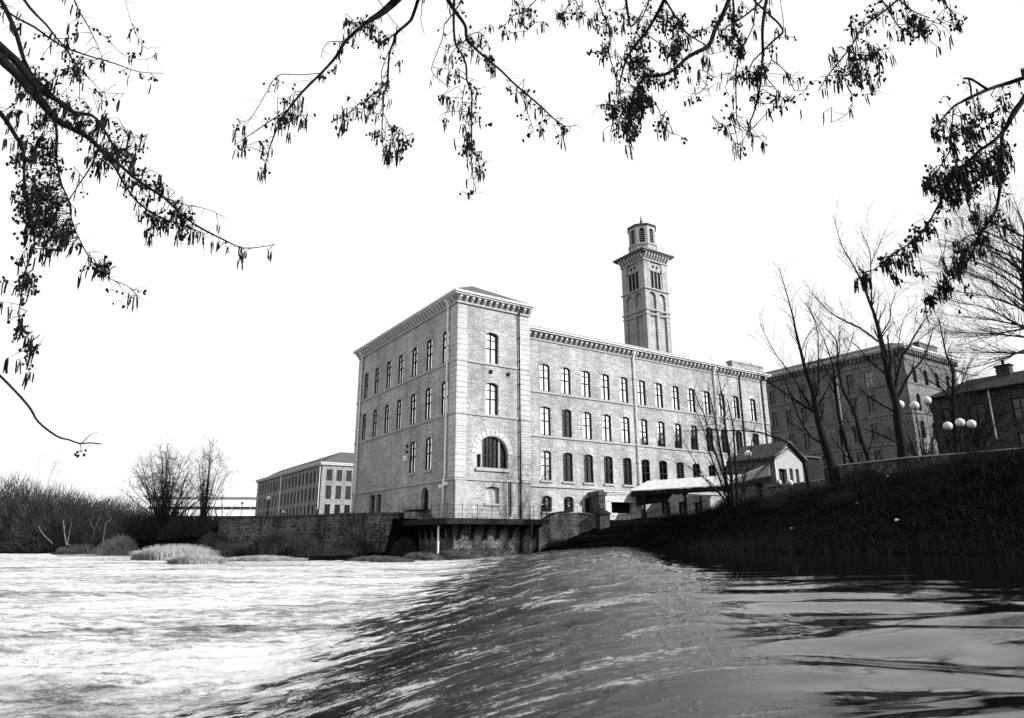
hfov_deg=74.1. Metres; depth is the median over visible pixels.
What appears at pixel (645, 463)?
window
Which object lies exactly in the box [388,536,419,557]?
riverside bush
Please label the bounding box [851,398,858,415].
window
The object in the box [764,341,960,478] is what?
old mill
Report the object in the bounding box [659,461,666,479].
window
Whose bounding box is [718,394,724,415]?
window
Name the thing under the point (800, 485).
bramble bush
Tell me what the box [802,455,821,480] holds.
dark shed
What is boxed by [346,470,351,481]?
window
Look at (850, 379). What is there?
window
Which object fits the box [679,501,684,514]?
window
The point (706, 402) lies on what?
window
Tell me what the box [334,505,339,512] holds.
window
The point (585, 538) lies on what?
bramble bush
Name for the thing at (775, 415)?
window
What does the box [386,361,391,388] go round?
window
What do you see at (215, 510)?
bare tree
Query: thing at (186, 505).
bare tree
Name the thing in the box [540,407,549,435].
window
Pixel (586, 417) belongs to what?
window
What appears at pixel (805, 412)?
window
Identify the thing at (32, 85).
alder branch
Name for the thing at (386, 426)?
window
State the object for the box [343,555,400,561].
river rock
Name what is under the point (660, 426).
window
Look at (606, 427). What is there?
window
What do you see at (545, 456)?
window
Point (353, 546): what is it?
riverside bush
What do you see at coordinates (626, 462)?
window
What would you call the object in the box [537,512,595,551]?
retaining wall
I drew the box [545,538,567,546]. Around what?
bramble bush
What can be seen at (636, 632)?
river water
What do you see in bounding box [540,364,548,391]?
window
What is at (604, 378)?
window
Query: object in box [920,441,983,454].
bramble bush
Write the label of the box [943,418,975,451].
street lamp
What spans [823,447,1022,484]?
boundary wall
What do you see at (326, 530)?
river wall
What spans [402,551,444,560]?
river rock
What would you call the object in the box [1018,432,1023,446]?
window
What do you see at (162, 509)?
bare tree
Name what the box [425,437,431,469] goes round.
window
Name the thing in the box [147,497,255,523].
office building
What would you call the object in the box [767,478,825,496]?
lodge garden wall
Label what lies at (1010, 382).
stone warehouse
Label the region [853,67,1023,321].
alder branch
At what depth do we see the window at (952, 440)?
66.40 m
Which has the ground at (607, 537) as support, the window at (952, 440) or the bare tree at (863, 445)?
the bare tree at (863, 445)
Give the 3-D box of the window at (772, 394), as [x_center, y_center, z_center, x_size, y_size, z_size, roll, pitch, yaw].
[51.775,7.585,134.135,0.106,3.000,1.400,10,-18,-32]
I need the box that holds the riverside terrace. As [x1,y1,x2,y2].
[401,503,548,538]
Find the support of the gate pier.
on the ground at (607, 537)
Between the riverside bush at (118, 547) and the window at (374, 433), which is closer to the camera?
the window at (374, 433)
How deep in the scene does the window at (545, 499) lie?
56.60 m
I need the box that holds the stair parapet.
[542,510,569,518]
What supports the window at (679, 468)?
in the mill building at (470, 397)
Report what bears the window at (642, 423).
in the mill building at (470, 397)
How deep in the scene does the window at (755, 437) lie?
73.45 m
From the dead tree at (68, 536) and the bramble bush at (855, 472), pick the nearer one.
the bramble bush at (855, 472)
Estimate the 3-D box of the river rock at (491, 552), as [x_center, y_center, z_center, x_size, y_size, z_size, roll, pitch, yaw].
[-1.470,14.474,49.553,3.570,1.338,1.415,0,-15,0]
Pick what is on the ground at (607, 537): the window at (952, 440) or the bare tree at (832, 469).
the bare tree at (832, 469)
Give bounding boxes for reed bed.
[128,543,221,560]
[164,552,228,564]
[225,555,307,561]
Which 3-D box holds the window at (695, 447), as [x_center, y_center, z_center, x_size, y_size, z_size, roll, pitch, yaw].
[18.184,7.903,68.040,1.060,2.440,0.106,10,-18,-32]
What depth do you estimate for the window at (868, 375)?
118.62 m
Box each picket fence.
[609,511,636,526]
[641,496,706,524]
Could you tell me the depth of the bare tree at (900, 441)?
45.63 m
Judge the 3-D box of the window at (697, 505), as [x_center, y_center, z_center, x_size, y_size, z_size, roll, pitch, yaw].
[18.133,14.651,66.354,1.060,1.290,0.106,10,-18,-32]
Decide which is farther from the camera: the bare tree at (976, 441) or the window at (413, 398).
the window at (413, 398)
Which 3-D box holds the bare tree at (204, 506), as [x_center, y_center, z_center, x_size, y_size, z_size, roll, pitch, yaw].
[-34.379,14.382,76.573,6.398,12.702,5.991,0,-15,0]
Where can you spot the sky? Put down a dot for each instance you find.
(259, 360)
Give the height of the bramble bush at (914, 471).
1.002 m
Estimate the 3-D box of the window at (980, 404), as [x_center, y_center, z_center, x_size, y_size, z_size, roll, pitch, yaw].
[44.531,5.239,64.810,0.106,1.900,1.300,10,-18,-32]
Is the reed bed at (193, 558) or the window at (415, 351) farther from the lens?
the window at (415, 351)
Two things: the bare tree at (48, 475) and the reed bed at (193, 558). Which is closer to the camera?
the reed bed at (193, 558)
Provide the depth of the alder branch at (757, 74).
4.34 m
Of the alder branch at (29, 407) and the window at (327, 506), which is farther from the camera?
the window at (327, 506)
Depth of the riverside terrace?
51.69 m
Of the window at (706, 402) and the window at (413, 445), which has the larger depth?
the window at (706, 402)
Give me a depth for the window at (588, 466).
59.73 m
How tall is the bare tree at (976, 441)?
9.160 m
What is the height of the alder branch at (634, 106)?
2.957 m
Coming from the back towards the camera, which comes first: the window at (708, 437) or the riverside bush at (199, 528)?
the riverside bush at (199, 528)
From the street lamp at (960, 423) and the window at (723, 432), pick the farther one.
the window at (723, 432)
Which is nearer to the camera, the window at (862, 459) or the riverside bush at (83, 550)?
the riverside bush at (83, 550)
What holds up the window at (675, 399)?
in the mill building at (470, 397)
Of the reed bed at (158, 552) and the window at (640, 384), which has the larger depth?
the window at (640, 384)
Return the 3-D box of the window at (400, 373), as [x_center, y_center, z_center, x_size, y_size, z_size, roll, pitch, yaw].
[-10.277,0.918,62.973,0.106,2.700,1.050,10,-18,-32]
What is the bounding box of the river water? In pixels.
[0,546,1023,717]
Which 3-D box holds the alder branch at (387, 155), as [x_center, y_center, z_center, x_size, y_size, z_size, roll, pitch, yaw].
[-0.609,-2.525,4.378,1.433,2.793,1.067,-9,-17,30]
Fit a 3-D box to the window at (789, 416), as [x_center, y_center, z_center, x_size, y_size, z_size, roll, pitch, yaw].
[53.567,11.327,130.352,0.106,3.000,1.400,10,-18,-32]
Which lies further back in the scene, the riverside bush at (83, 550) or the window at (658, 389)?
the riverside bush at (83, 550)
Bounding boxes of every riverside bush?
[0,471,63,553]
[0,480,109,553]
[45,489,129,541]
[59,543,100,554]
[78,494,152,537]
[95,533,138,555]
[107,506,188,541]
[157,510,218,538]
[195,529,232,551]
[211,540,253,557]
[246,526,301,555]
[287,535,324,555]
[314,546,357,556]
[330,534,376,552]
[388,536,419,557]
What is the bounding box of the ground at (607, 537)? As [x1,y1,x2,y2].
[84,452,1023,560]
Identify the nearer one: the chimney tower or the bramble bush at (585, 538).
the bramble bush at (585, 538)
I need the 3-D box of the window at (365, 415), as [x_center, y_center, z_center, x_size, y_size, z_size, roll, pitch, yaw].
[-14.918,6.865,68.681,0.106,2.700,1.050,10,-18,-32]
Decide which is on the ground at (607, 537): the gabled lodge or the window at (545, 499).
the gabled lodge
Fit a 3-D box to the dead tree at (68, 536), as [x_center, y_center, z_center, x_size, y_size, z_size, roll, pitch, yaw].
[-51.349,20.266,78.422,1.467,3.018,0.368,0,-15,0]
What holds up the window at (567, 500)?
in the mill building at (470, 397)
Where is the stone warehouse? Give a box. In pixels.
[929,360,1023,453]
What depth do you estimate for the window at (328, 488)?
148.72 m
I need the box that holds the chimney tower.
[613,216,674,352]
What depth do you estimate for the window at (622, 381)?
64.17 m
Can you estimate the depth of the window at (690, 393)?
69.08 m
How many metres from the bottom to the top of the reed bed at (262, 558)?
0.538 m
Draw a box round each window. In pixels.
[324,504,329,513]
[325,486,330,498]
[326,469,331,480]
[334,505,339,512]
[335,486,340,498]
[336,470,341,480]
[344,505,349,512]
[345,487,350,499]
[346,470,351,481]
[362,414,366,439]
[364,373,368,398]
[372,409,377,436]
[372,494,380,511]
[374,367,379,394]
[384,404,389,432]
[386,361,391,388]
[396,399,401,428]
[398,355,403,383]
[409,441,415,472]
[410,394,415,424]
[412,347,417,376]
[425,388,430,419]
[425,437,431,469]
[426,339,432,370]
[441,381,447,414]
[442,331,448,363]
[477,437,505,468]
[486,333,496,363]
[486,383,496,414]
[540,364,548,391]
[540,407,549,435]
[541,451,550,480]
[542,496,550,511]
[561,368,569,394]
[562,410,570,437]
[563,453,572,481]
[564,497,571,511]
[581,371,589,396]
[582,412,591,439]
[584,455,592,482]
[585,498,589,512]
[600,374,608,399]
[602,415,610,441]
[604,456,612,483]
[619,377,627,402]
[621,417,629,442]
[623,458,631,484]
[637,380,645,404]
[639,419,647,444]
[641,459,649,483]
[654,383,662,407]
[657,421,664,446]
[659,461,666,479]
[661,502,667,514]
[671,386,678,409]
[674,424,681,448]
[676,462,683,478]
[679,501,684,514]
[687,389,694,411]
[690,426,697,449]
[693,464,699,487]
[695,503,699,513]
[703,391,709,413]
[705,428,712,451]
[708,465,715,476]
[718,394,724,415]
[721,431,726,452]
[732,396,739,418]
[735,431,741,450]
[749,399,755,420]
[752,433,758,444]
[770,391,776,404]
[772,412,778,427]
[784,388,790,401]
[786,410,793,425]
[789,435,795,445]
[799,385,805,398]
[801,408,808,422]
[804,433,811,449]
[814,382,821,395]
[818,404,824,419]
[842,454,846,463]
[847,375,854,389]
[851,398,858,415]
[854,426,860,442]
[857,452,864,461]
[864,371,872,386]
[867,395,876,412]
[871,423,880,440]
[875,450,883,459]
[916,394,920,409]
[942,408,956,424]
[947,440,960,452]
[969,403,984,423]
[980,437,990,449]
[1011,397,1023,418]
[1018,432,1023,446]
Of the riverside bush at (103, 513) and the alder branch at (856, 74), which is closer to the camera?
the alder branch at (856, 74)
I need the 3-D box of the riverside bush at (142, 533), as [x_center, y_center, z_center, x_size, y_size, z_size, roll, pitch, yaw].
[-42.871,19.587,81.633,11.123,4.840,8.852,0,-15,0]
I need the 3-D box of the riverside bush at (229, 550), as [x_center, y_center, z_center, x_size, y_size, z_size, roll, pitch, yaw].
[-21.730,14.738,52.585,3.921,1.571,2.617,0,-15,0]
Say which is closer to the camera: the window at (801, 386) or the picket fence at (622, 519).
the picket fence at (622, 519)
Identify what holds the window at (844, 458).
in the old mill at (874, 412)
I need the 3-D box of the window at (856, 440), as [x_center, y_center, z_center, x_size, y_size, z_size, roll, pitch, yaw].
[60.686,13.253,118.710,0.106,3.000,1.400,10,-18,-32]
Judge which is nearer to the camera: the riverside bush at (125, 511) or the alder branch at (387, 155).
the alder branch at (387, 155)
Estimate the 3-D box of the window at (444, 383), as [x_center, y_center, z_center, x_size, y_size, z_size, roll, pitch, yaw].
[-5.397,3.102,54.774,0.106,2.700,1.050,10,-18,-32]
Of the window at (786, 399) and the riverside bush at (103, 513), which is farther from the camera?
the window at (786, 399)
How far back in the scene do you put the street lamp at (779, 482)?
50.17 m
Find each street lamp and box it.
[731,450,751,499]
[776,479,792,495]
[899,396,931,455]
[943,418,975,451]
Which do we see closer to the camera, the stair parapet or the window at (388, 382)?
the stair parapet
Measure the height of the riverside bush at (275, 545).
2.331 m
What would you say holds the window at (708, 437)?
in the mill building at (470, 397)
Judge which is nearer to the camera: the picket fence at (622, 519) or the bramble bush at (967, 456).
the bramble bush at (967, 456)
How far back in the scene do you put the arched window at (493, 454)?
54.09 m
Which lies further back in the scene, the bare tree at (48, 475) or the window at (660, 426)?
the bare tree at (48, 475)
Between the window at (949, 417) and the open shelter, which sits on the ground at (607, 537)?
the open shelter
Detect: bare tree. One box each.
[25,452,70,497]
[115,436,216,539]
[171,473,201,525]
[181,434,233,523]
[208,484,235,524]
[658,353,801,508]
[681,414,810,490]
[735,257,840,486]
[795,294,883,460]
[803,198,955,457]
[804,274,871,464]
[872,175,1023,393]
[878,399,965,455]
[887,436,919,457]
[904,301,1004,452]
[914,360,1022,452]
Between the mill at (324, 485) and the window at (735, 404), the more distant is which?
the mill at (324, 485)
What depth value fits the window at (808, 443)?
126.57 m
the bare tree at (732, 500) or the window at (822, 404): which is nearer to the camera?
the bare tree at (732, 500)
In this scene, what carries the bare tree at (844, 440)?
on the ground at (607, 537)
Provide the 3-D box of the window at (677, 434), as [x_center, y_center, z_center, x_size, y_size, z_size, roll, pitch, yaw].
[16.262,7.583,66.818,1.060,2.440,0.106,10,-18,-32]
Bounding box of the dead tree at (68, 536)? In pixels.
[63,521,71,546]
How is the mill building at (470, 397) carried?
on the ground at (607, 537)
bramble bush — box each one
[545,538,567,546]
[577,534,598,541]
[617,521,638,526]
[713,497,742,507]
[760,495,792,509]
[784,479,822,495]
[822,490,860,506]
[841,466,875,480]
[893,459,939,479]
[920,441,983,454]
[950,445,998,464]
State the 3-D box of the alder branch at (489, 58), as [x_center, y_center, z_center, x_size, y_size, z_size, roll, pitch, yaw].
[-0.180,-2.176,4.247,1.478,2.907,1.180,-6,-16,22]
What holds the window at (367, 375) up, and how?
in the mill building at (470, 397)
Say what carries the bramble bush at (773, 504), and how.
on the ground at (607, 537)
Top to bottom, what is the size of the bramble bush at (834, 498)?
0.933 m
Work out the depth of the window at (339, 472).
150.89 m
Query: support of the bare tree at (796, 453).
on the ground at (607, 537)
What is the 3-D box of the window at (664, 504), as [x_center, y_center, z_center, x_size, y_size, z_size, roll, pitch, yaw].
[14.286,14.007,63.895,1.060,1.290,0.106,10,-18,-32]
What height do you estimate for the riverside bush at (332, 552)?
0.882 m
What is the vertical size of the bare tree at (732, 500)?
10.904 m
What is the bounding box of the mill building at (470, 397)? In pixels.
[351,286,771,553]
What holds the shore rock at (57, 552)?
in the river water
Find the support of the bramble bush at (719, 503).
on the ground at (607, 537)
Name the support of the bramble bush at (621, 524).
on the ground at (607, 537)
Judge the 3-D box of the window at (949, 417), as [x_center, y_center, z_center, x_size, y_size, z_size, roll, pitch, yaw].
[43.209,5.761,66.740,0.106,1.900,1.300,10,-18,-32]
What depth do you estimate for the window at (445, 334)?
56.03 m
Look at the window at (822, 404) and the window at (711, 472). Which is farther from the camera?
the window at (822, 404)
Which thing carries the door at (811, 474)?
in the dark shed
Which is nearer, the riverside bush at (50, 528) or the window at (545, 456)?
the window at (545, 456)
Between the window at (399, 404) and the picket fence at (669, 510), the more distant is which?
the window at (399, 404)
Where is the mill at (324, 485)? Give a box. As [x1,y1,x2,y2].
[255,452,353,515]
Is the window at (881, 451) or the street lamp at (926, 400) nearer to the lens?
the street lamp at (926, 400)
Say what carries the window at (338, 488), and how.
in the mill at (324, 485)
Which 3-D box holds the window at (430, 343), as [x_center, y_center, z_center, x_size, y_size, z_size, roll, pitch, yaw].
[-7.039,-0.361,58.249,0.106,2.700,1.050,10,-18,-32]
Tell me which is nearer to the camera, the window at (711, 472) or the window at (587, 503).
the window at (587, 503)
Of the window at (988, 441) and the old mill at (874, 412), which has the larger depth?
the old mill at (874, 412)
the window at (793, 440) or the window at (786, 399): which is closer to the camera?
the window at (793, 440)
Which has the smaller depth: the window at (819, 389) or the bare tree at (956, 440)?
the bare tree at (956, 440)
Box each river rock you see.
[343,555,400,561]
[370,558,414,561]
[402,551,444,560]
[438,548,484,559]
[475,547,512,556]
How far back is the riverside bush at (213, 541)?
58.99 m
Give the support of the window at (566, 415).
in the mill building at (470, 397)
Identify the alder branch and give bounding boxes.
[0,0,273,389]
[0,374,100,457]
[230,0,401,184]
[331,0,429,168]
[429,0,582,199]
[498,0,591,41]
[586,0,730,159]
[682,0,808,161]
[809,0,908,125]
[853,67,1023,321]
[864,0,967,56]
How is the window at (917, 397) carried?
in the old mill at (874, 412)
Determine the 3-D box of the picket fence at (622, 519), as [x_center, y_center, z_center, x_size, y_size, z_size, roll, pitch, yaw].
[8.874,13.037,54.593,2.329,1.539,0.196,-6,-16,20]
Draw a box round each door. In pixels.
[424,489,428,508]
[808,471,814,480]
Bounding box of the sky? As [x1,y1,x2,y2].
[0,0,1023,510]
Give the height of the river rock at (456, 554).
1.514 m
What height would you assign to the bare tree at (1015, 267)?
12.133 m
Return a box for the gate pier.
[593,508,610,528]
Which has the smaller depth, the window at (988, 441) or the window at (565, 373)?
the window at (565, 373)
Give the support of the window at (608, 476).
in the mill building at (470, 397)
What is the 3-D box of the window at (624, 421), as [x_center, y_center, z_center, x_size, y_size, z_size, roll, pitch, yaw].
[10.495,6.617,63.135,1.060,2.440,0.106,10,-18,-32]
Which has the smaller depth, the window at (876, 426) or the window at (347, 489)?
the window at (876, 426)
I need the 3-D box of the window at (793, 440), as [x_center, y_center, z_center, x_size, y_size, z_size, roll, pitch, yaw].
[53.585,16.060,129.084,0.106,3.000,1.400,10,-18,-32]
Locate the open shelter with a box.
[630,464,771,517]
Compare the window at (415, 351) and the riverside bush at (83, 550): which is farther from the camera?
the riverside bush at (83, 550)
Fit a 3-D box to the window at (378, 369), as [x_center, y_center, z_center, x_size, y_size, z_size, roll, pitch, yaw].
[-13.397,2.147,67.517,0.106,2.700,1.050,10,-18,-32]
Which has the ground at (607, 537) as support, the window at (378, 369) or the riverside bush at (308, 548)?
the riverside bush at (308, 548)
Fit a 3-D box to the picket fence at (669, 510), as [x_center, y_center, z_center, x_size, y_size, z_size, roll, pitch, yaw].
[12.457,11.890,52.345,5.285,2.336,0.234,-9,-18,31]
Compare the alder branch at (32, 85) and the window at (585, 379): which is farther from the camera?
the window at (585, 379)
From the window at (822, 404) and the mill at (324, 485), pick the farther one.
the mill at (324, 485)
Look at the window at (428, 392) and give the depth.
57.23 m
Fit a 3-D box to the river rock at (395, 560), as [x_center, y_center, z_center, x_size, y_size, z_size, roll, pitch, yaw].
[-7.790,13.173,44.106,2.936,0.488,0.989,0,-15,0]
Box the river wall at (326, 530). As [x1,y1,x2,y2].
[217,512,404,552]
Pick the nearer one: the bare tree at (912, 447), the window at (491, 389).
the bare tree at (912, 447)
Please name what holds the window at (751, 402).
in the mill building at (470, 397)
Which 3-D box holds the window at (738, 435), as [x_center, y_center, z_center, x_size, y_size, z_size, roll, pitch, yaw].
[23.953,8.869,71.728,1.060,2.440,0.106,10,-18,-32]
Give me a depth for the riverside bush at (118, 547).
69.87 m
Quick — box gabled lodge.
[726,440,807,498]
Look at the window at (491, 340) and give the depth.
56.24 m
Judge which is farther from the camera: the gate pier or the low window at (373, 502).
the low window at (373, 502)
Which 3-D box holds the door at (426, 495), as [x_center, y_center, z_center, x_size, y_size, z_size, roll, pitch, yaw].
[-6.874,11.387,55.343,0.149,1.780,1.370,10,-18,-32]
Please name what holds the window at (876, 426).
in the old mill at (874, 412)
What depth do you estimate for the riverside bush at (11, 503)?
88.13 m
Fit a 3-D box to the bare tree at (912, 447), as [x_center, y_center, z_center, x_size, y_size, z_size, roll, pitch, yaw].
[29.390,5.888,49.129,4.878,6.966,5.625,13,-20,-40]
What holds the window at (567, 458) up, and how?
in the mill building at (470, 397)
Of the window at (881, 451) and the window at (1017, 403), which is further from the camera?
the window at (881, 451)
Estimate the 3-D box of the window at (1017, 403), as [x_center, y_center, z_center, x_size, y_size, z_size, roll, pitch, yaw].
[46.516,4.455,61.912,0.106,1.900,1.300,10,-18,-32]
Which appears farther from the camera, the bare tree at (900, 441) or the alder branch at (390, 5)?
the bare tree at (900, 441)
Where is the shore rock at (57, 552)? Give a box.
[51,547,76,554]
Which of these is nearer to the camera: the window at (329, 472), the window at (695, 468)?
the window at (695, 468)
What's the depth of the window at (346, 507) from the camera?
150.19 m
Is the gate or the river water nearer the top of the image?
the gate
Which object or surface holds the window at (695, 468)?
in the mill building at (470, 397)
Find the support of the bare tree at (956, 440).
on the ground at (607, 537)
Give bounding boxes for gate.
[541,504,549,520]
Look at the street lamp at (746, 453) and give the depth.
49.70 m
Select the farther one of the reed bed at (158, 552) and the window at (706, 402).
the window at (706, 402)

